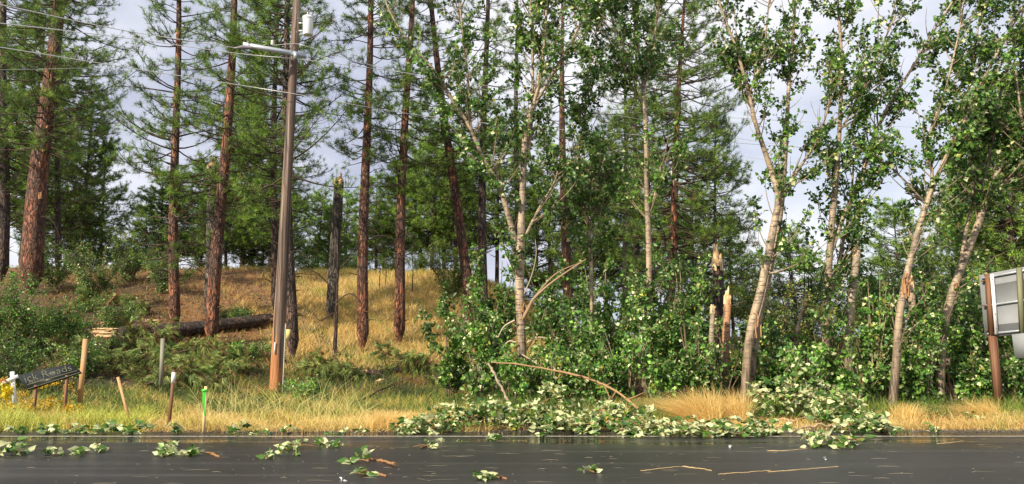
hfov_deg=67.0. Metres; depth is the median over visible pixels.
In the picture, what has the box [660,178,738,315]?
background pine
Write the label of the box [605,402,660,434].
fallen leafy branch
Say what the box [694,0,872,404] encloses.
cottonwood tree
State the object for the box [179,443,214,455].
leafy sprig
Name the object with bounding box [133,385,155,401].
flowering weed
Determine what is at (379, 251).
background pine
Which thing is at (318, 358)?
fallen pine bough
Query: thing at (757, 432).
fallen leafy branch
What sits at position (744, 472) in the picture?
straw stalk
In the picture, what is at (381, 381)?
tall grass
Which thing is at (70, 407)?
flowering weed
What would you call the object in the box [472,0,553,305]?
ponderosa pine
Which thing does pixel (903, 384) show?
cottonwood shrub
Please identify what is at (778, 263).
background pine
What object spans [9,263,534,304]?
crest grass
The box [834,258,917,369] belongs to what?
dark bush
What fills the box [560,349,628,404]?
cottonwood shrub
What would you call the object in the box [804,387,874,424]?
fallen leafy branch
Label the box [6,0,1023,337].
sky
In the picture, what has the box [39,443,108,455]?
leafy sprig
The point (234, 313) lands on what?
leaved bush
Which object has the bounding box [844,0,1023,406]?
cottonwood tree
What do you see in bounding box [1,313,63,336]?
fallen pine bough
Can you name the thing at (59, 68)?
power line
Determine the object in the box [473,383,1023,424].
dry grass
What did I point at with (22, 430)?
leaf clump
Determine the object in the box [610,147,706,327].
background pine
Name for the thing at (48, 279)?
leaved bush
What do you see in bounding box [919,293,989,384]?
cottonwood shrub
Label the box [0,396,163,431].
verge weeds
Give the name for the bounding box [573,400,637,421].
straw clump
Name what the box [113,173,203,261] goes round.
background pine
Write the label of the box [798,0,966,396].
cottonwood tree
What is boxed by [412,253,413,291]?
bare sapling
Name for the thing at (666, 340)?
cottonwood shrub
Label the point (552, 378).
cottonwood shrub
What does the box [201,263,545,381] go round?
slope straw
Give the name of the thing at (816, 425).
fallen branch
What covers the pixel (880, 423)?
fallen leafy branch
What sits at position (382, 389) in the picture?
fallen branch
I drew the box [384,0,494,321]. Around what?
ponderosa pine
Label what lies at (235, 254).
background pine
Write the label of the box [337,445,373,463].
leafy sprig
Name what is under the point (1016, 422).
verge straw
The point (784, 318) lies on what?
shrub
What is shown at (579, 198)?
cottonwood tree
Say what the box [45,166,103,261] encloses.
background pine
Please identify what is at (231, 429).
leaf clump
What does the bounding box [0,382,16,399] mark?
yellow flower wreath
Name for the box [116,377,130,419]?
wooden stake
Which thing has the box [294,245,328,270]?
leaved bush
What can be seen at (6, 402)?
flowering weed
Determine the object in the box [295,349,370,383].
fallen pine bough
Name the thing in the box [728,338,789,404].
cottonwood shrub
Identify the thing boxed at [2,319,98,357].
fallen pine bough
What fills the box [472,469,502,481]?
leafy sprig
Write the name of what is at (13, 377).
white cross
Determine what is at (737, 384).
cottonwood shrub
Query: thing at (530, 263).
background pine
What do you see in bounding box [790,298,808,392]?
broken cottonwood
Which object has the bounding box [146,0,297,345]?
ponderosa pine
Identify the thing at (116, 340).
fallen pine bough
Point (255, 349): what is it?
leaved bush
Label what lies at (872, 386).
cottonwood shrub
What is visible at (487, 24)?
ponderosa pine
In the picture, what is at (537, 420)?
fallen leafy branch
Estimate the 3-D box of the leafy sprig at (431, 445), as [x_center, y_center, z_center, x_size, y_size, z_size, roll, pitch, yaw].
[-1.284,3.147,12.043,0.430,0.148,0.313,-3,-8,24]
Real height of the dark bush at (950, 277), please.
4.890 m
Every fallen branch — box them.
[103,293,118,314]
[355,377,412,403]
[766,416,805,422]
[801,423,839,430]
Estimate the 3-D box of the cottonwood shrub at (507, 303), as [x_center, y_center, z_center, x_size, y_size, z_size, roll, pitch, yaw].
[-0.453,2.308,23.777,1.919,4.626,1.616,-4,-9,28]
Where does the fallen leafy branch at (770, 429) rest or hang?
on the ground at (222, 294)
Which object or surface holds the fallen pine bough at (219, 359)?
on the ground at (222, 294)
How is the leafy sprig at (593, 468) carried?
on the road
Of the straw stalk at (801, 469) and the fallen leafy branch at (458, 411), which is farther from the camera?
the fallen leafy branch at (458, 411)
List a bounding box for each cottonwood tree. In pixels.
[366,0,610,402]
[544,0,634,311]
[584,0,696,397]
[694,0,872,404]
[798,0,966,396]
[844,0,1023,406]
[932,4,1023,406]
[976,0,1023,171]
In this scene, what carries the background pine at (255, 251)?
on the ground at (222, 294)
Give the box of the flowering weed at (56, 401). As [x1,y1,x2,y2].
[40,395,72,411]
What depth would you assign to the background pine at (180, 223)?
52.63 m
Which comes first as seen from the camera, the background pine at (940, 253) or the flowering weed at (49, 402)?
the flowering weed at (49, 402)
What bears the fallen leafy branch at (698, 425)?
on the ground at (222, 294)
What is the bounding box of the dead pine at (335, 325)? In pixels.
[292,230,373,358]
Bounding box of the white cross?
[2,371,18,402]
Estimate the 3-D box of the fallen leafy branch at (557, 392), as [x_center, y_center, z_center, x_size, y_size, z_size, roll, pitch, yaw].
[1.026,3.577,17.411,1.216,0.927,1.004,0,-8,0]
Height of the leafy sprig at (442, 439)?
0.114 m
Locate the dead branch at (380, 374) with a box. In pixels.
[358,364,401,385]
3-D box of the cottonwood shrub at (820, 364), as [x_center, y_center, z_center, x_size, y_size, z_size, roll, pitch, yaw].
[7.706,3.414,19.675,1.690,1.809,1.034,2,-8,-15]
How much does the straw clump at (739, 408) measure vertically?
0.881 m
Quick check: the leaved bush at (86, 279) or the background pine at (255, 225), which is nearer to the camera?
the leaved bush at (86, 279)
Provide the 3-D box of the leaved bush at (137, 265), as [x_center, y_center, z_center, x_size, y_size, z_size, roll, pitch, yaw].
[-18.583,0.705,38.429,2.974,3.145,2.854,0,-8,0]
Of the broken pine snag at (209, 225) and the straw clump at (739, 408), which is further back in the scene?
the broken pine snag at (209, 225)
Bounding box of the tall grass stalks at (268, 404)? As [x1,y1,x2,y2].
[176,372,394,422]
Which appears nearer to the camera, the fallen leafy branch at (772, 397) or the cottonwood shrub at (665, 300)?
the fallen leafy branch at (772, 397)
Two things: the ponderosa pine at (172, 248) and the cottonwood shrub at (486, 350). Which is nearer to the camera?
the cottonwood shrub at (486, 350)
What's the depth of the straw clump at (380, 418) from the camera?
14.75 m
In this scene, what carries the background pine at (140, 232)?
on the ground at (222, 294)
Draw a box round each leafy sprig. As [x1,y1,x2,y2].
[0,436,35,455]
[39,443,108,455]
[153,443,183,456]
[163,440,179,446]
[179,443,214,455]
[256,439,301,458]
[274,438,313,449]
[313,435,344,447]
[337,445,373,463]
[350,466,377,475]
[413,438,442,448]
[435,437,461,442]
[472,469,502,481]
[485,432,502,440]
[535,431,545,436]
[577,428,599,435]
[578,464,602,472]
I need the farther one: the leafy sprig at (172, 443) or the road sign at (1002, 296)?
the road sign at (1002, 296)
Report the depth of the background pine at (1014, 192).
45.84 m
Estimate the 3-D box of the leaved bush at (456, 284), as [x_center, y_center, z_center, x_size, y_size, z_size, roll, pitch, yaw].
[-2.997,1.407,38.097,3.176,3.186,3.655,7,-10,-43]
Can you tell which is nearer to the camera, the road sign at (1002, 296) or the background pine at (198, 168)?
the road sign at (1002, 296)
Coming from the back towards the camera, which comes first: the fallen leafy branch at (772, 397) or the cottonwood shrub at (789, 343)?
the cottonwood shrub at (789, 343)
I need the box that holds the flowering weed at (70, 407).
[62,403,84,415]
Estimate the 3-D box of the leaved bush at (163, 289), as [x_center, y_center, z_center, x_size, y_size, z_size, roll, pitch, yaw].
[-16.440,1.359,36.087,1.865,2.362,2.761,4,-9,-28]
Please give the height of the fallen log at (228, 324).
1.756 m
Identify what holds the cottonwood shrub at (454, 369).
on the ground at (222, 294)
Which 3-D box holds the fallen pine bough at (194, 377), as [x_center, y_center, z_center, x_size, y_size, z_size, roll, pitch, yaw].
[-10.151,4.046,23.313,3.204,1.555,1.879,3,-8,-23]
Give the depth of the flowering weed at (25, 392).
19.60 m
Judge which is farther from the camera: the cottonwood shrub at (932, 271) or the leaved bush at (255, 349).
the leaved bush at (255, 349)
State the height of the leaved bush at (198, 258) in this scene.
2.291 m
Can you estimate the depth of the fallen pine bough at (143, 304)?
32.68 m
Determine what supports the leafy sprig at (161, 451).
on the road
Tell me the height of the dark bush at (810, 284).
5.172 m
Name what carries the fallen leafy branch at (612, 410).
on the ground at (222, 294)
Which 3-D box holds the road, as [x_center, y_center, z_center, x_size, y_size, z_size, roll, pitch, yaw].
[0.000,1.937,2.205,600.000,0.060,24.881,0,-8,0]
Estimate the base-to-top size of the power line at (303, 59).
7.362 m
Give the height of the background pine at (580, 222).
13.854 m
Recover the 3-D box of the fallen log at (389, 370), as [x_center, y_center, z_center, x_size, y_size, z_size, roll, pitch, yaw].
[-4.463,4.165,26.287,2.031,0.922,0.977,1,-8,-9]
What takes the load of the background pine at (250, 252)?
on the ground at (222, 294)
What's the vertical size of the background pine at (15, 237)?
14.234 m
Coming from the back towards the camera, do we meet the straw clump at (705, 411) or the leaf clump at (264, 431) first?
the straw clump at (705, 411)
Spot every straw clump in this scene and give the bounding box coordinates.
[359,408,422,431]
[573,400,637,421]
[608,382,733,424]
[695,386,778,424]
[879,402,933,422]
[919,395,1018,423]
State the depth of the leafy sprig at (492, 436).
13.05 m
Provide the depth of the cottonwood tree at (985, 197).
21.16 m
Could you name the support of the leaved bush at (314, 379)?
on the ground at (222, 294)
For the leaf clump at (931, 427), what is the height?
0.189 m
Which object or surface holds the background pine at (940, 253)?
on the ground at (222, 294)
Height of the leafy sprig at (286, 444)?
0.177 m
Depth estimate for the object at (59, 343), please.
25.63 m
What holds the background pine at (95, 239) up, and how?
on the ground at (222, 294)
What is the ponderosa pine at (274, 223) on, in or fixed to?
on the ground at (222, 294)
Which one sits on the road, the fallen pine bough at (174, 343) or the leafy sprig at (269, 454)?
the leafy sprig at (269, 454)
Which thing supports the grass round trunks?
on the ground at (222, 294)
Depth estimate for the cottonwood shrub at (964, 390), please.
20.62 m
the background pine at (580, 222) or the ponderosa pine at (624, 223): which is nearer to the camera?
the ponderosa pine at (624, 223)
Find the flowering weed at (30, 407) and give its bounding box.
[6,403,36,413]
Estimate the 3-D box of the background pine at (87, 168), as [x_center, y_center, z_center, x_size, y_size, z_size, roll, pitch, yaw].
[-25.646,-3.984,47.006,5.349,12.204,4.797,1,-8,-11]
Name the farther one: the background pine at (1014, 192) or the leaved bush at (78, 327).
the background pine at (1014, 192)
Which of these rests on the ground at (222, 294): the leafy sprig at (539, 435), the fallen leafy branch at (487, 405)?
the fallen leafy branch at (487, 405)
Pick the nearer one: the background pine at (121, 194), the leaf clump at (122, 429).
the leaf clump at (122, 429)
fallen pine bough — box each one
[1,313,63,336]
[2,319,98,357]
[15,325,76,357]
[43,333,140,374]
[63,286,142,312]
[96,291,151,317]
[106,308,184,351]
[106,331,181,371]
[120,352,228,392]
[144,352,247,386]
[158,335,244,362]
[159,337,207,358]
[189,346,260,376]
[292,347,362,376]
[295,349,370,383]
[368,338,450,375]
[424,350,506,389]
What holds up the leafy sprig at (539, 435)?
on the road
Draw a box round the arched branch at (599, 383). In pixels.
[492,361,643,408]
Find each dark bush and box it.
[738,241,847,362]
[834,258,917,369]
[893,255,980,340]
[972,246,1023,352]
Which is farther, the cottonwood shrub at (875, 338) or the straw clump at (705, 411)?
the cottonwood shrub at (875, 338)
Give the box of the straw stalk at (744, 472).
[718,470,770,474]
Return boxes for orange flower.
[0,374,9,402]
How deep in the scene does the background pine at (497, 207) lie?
48.08 m
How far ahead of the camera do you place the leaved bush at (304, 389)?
20.91 m
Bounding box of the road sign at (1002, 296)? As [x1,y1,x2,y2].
[979,267,1023,408]
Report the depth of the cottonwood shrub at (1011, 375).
20.13 m
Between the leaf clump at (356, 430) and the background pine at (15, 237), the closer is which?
the leaf clump at (356, 430)
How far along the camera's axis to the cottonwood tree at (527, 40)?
21.54 m
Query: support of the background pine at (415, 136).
on the ground at (222, 294)
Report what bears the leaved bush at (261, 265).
on the ground at (222, 294)
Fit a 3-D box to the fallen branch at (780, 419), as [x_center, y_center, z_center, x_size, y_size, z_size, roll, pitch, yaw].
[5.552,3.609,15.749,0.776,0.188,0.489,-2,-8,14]
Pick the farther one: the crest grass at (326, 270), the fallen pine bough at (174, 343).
the crest grass at (326, 270)
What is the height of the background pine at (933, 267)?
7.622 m
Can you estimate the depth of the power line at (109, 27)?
19.86 m
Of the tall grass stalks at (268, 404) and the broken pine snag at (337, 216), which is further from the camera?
the broken pine snag at (337, 216)
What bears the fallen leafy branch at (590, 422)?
on the ground at (222, 294)
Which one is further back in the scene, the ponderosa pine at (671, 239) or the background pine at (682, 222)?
the background pine at (682, 222)
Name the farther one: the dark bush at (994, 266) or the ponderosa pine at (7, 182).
the ponderosa pine at (7, 182)
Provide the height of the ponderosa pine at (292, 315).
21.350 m
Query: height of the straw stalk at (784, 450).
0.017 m
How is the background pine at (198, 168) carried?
on the ground at (222, 294)
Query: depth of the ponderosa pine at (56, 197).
40.60 m
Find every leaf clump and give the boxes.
[3,425,27,433]
[32,422,60,434]
[58,423,89,433]
[85,419,122,433]
[111,419,154,434]
[167,422,187,433]
[226,420,251,433]
[247,428,272,435]
[278,424,295,432]
[323,427,350,435]
[352,425,370,433]
[924,422,940,432]
[961,410,997,419]
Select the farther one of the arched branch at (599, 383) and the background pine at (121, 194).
the background pine at (121, 194)
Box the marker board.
[946,358,951,402]
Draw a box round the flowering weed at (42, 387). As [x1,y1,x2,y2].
[38,382,58,396]
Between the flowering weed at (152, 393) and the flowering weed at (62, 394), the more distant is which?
the flowering weed at (62, 394)
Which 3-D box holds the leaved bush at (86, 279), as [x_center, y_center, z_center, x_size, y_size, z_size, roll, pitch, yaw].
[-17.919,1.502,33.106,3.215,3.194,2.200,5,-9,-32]
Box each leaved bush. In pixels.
[0,266,57,361]
[0,326,70,393]
[17,236,96,289]
[18,293,91,359]
[31,296,105,341]
[45,334,118,378]
[51,241,136,310]
[87,293,146,333]
[104,227,166,282]
[138,251,181,294]
[179,245,232,268]
[219,303,256,318]
[223,338,271,361]
[237,251,295,269]
[276,373,330,400]
[281,377,333,401]
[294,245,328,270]
[328,251,378,272]
[375,249,410,270]
[405,242,440,271]
[409,238,492,300]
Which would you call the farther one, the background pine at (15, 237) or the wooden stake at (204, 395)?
the background pine at (15, 237)
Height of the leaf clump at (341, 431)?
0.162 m
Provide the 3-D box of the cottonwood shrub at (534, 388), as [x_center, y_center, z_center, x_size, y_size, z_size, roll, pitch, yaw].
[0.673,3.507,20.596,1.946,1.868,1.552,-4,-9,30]
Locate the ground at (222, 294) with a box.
[0,267,1023,431]
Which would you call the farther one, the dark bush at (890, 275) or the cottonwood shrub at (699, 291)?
the dark bush at (890, 275)
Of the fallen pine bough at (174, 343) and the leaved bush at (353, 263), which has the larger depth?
the leaved bush at (353, 263)
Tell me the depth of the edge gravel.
14.47 m
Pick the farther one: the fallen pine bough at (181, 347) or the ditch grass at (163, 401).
the fallen pine bough at (181, 347)
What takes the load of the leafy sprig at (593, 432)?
on the road
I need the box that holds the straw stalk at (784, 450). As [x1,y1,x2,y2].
[767,448,806,450]
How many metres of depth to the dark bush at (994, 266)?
29.42 m
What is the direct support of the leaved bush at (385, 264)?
on the ground at (222, 294)
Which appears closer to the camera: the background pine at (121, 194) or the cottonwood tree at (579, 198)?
the cottonwood tree at (579, 198)
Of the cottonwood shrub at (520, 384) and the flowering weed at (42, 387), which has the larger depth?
the flowering weed at (42, 387)
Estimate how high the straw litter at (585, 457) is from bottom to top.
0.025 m
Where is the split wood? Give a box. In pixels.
[89,328,118,337]
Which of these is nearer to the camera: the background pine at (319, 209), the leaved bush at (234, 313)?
the leaved bush at (234, 313)
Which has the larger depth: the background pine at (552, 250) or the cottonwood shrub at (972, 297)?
the background pine at (552, 250)
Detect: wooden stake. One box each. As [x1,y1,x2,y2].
[77,339,87,402]
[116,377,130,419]
[159,338,164,384]
[167,370,175,424]
[202,386,207,431]
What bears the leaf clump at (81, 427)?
on the road
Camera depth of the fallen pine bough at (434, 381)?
24.21 m
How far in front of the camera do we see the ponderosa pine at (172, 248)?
30.91 m
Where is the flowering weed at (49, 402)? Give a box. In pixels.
[19,394,58,412]
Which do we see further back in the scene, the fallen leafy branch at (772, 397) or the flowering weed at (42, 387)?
the flowering weed at (42, 387)
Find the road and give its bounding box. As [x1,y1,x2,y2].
[0,431,1023,483]
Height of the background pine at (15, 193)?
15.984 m
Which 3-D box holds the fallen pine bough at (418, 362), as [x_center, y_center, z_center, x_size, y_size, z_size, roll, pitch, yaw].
[-3.264,3.943,25.902,2.934,1.478,1.857,4,-9,-27]
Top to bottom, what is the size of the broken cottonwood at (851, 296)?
4.525 m
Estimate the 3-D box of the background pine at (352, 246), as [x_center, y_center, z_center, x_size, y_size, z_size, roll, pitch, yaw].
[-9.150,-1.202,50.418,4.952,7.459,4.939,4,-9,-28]
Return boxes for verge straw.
[490,411,893,430]
[867,404,1023,430]
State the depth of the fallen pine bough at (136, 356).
25.95 m
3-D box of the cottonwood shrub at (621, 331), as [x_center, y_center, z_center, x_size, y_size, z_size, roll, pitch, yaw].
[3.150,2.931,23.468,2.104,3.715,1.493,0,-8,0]
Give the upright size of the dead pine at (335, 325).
4.969 m
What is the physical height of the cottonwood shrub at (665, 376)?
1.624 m
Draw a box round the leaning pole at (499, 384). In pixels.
[488,363,508,400]
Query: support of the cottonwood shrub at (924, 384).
on the ground at (222, 294)
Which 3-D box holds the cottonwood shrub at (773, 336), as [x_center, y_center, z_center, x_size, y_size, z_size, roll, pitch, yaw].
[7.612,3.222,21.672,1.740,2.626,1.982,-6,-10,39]
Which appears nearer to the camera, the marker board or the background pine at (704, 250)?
the marker board
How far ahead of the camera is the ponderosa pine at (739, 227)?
36.04 m
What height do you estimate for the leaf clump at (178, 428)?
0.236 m
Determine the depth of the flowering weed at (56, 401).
16.84 m
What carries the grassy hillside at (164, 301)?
on the ground at (222, 294)
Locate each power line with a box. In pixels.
[0,4,234,47]
[0,23,918,127]
[0,47,917,154]
[5,67,114,69]
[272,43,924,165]
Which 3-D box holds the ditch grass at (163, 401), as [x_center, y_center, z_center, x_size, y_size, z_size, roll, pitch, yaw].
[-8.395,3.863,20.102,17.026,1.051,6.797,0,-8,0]
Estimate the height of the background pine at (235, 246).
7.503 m
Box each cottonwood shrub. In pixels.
[413,280,477,399]
[447,295,515,399]
[464,242,529,390]
[480,342,540,402]
[497,340,565,399]
[526,261,597,366]
[527,346,582,405]
[537,273,597,391]
[554,296,610,395]
[555,255,635,348]
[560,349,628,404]
[587,279,645,394]
[590,319,659,401]
[616,263,693,379]
[624,275,703,398]
[624,347,685,403]
[656,253,735,365]
[665,251,722,394]
[666,307,730,399]
[686,358,741,400]
[704,308,768,395]
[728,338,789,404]
[747,310,816,397]
[773,337,815,391]
[778,341,833,401]
[820,339,871,400]
[833,351,891,403]
[848,250,907,394]
[854,275,892,401]
[882,342,939,403]
[886,300,963,404]
[895,246,975,388]
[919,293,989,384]
[925,347,999,403]
[948,346,1008,403]
[954,265,1009,369]
[970,299,1023,389]
[981,345,1023,400]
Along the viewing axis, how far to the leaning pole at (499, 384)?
18.78 m
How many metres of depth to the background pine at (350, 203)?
62.19 m
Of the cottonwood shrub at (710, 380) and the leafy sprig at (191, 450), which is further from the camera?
the cottonwood shrub at (710, 380)
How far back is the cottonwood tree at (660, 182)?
23.01 m
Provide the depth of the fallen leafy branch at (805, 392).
16.79 m
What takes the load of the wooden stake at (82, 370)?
on the ground at (222, 294)
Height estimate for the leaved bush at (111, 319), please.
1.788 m
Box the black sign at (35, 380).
[18,363,81,412]
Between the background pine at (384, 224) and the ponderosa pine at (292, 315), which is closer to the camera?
the ponderosa pine at (292, 315)
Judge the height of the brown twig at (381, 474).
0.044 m
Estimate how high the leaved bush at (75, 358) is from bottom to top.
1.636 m
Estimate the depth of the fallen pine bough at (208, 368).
24.59 m
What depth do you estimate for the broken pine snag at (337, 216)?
34.14 m
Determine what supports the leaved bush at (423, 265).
on the ground at (222, 294)
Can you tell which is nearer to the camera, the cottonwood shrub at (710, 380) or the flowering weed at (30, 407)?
the flowering weed at (30, 407)
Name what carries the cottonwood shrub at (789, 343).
on the ground at (222, 294)
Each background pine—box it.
[6,37,70,236]
[7,0,94,262]
[10,82,85,258]
[45,78,137,266]
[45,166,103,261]
[53,192,120,270]
[69,137,140,268]
[108,201,163,267]
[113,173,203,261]
[138,166,206,265]
[151,154,236,267]
[179,164,278,267]
[189,62,295,268]
[205,79,307,267]
[224,164,318,269]
[229,181,280,268]
[256,158,314,266]
[293,186,355,268]
[304,206,354,270]
[312,189,374,268]
[340,169,407,271]
[353,157,442,251]
[368,218,393,269]
[377,99,452,256]
[379,134,477,268]
[407,116,488,269]
[426,147,490,266]
[434,195,504,266]
[446,115,545,281]
[496,120,595,294]
[505,164,560,304]
[540,122,645,325]
[544,123,661,337]
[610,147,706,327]
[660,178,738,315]
[703,209,767,336]
[730,249,781,327]
[755,219,839,316]
[798,265,846,325]
[844,197,948,324]
[904,248,943,322]
[914,157,1015,299]
[917,101,1023,294]
[920,64,1023,272]
[936,68,1023,259]
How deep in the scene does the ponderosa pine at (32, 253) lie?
35.20 m
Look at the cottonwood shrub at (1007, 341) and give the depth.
22.11 m
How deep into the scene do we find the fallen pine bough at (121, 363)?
24.95 m
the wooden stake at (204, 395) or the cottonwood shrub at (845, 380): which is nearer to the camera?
the wooden stake at (204, 395)
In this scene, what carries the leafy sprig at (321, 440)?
on the road
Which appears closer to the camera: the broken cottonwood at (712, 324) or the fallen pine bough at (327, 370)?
the broken cottonwood at (712, 324)
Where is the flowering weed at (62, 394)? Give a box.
[51,380,73,397]
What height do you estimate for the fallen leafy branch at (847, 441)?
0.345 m
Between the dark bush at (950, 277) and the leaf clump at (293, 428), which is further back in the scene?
the dark bush at (950, 277)
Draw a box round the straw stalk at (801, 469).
[768,466,837,471]
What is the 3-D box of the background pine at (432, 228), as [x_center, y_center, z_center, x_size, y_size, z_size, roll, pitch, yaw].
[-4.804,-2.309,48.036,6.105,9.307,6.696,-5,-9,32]
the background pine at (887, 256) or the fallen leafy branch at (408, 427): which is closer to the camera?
the fallen leafy branch at (408, 427)
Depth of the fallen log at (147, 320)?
31.35 m
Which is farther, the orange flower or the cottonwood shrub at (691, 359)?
the cottonwood shrub at (691, 359)
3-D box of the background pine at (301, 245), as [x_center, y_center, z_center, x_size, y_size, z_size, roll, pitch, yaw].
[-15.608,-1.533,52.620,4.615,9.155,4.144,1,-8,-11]
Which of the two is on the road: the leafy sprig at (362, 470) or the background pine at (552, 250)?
the leafy sprig at (362, 470)
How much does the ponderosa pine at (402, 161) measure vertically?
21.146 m
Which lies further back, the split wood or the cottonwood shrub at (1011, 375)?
the split wood
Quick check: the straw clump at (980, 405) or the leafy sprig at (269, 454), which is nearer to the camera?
the leafy sprig at (269, 454)
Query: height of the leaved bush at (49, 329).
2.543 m
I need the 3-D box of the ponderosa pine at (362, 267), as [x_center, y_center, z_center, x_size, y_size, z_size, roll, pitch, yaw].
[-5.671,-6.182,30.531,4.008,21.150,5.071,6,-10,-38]
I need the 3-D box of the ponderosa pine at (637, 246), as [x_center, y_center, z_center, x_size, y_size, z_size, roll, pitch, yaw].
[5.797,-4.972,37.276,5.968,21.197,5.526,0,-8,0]
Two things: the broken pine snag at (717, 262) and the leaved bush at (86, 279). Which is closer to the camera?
the broken pine snag at (717, 262)
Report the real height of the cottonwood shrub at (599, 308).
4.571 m
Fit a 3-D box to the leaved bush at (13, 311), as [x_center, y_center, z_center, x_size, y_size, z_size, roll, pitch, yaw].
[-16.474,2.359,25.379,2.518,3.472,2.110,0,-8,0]
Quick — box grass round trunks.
[0,269,515,363]
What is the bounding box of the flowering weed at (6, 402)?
[0,399,20,411]
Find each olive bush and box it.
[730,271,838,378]
[779,296,862,373]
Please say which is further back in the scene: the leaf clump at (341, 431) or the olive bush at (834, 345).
the olive bush at (834, 345)
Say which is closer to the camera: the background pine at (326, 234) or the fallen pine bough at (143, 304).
the fallen pine bough at (143, 304)
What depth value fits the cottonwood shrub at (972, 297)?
23.55 m
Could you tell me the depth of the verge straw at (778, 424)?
15.30 m
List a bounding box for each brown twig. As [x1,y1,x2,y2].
[359,473,386,476]
[367,458,396,465]
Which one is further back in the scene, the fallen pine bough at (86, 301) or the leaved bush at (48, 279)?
the leaved bush at (48, 279)
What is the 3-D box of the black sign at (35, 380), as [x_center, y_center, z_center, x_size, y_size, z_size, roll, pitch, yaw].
[-9.782,3.253,16.268,1.478,1.373,0.361,1,-8,-5]
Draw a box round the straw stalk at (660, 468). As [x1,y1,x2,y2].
[641,466,682,470]
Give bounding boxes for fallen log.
[98,310,157,323]
[118,301,273,342]
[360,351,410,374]
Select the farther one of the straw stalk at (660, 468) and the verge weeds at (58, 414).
the verge weeds at (58, 414)
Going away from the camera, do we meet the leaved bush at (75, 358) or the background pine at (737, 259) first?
the leaved bush at (75, 358)
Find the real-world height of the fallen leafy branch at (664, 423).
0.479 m
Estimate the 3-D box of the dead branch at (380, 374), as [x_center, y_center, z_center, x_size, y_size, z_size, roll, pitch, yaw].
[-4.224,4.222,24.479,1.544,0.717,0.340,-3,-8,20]
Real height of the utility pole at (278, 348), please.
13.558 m
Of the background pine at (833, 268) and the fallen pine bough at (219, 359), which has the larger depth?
the background pine at (833, 268)
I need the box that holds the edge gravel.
[0,428,1023,432]
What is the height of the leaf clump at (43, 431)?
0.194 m
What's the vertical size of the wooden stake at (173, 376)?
1.271 m
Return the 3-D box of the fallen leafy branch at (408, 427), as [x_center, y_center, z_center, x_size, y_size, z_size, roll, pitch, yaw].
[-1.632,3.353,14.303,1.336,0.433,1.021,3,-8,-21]
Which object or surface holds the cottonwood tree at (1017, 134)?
on the ground at (222, 294)
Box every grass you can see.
[0,377,508,417]
[0,403,499,431]
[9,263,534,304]
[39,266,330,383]
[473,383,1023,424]
[488,278,953,390]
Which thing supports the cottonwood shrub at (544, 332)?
on the ground at (222, 294)
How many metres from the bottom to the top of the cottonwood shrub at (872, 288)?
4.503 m
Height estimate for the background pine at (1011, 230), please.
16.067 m
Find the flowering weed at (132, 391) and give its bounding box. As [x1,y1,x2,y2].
[122,382,139,397]
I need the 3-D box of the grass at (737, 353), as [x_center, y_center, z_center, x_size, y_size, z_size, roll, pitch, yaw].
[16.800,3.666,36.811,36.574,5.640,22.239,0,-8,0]
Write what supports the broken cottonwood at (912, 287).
on the ground at (222, 294)
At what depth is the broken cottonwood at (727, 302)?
21.37 m
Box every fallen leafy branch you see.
[389,412,458,434]
[427,394,487,428]
[470,392,529,427]
[494,398,557,429]
[528,410,600,432]
[535,381,581,415]
[578,397,638,427]
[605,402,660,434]
[627,417,707,437]
[664,415,749,437]
[705,415,775,436]
[737,412,793,434]
[744,375,815,418]
[761,363,841,419]
[797,428,875,449]
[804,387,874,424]
[829,405,910,435]
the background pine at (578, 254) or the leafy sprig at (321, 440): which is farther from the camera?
the background pine at (578, 254)
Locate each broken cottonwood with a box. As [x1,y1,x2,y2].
[708,304,716,370]
[720,286,744,396]
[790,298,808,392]
[844,245,860,377]
[908,275,918,359]
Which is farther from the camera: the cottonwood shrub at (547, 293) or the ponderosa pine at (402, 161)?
the ponderosa pine at (402, 161)
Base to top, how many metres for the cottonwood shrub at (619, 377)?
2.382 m
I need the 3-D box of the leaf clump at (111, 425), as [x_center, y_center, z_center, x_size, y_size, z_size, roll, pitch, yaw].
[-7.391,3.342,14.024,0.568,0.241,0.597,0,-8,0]
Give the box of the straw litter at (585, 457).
[8,433,994,483]
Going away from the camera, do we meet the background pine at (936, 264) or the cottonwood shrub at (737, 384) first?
the cottonwood shrub at (737, 384)
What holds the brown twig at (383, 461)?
on the road
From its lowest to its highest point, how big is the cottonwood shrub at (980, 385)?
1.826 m
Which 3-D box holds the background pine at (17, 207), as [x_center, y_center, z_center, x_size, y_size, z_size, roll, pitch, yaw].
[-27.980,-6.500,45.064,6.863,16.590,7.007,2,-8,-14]
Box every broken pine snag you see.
[203,157,216,312]
[325,172,343,318]
[711,244,724,382]
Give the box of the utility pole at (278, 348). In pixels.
[235,0,313,392]
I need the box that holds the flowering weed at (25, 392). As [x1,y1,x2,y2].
[8,390,29,404]
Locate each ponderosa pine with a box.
[0,0,94,280]
[0,0,146,295]
[10,0,117,269]
[96,0,265,322]
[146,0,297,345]
[191,0,372,359]
[192,0,339,309]
[321,0,425,351]
[341,0,459,344]
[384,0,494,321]
[430,0,532,303]
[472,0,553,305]
[512,0,612,312]
[572,0,692,331]
[582,0,762,308]
[589,10,667,335]
[657,106,762,345]
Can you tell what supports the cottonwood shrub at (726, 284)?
on the ground at (222, 294)
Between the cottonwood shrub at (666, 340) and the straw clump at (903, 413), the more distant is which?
the cottonwood shrub at (666, 340)

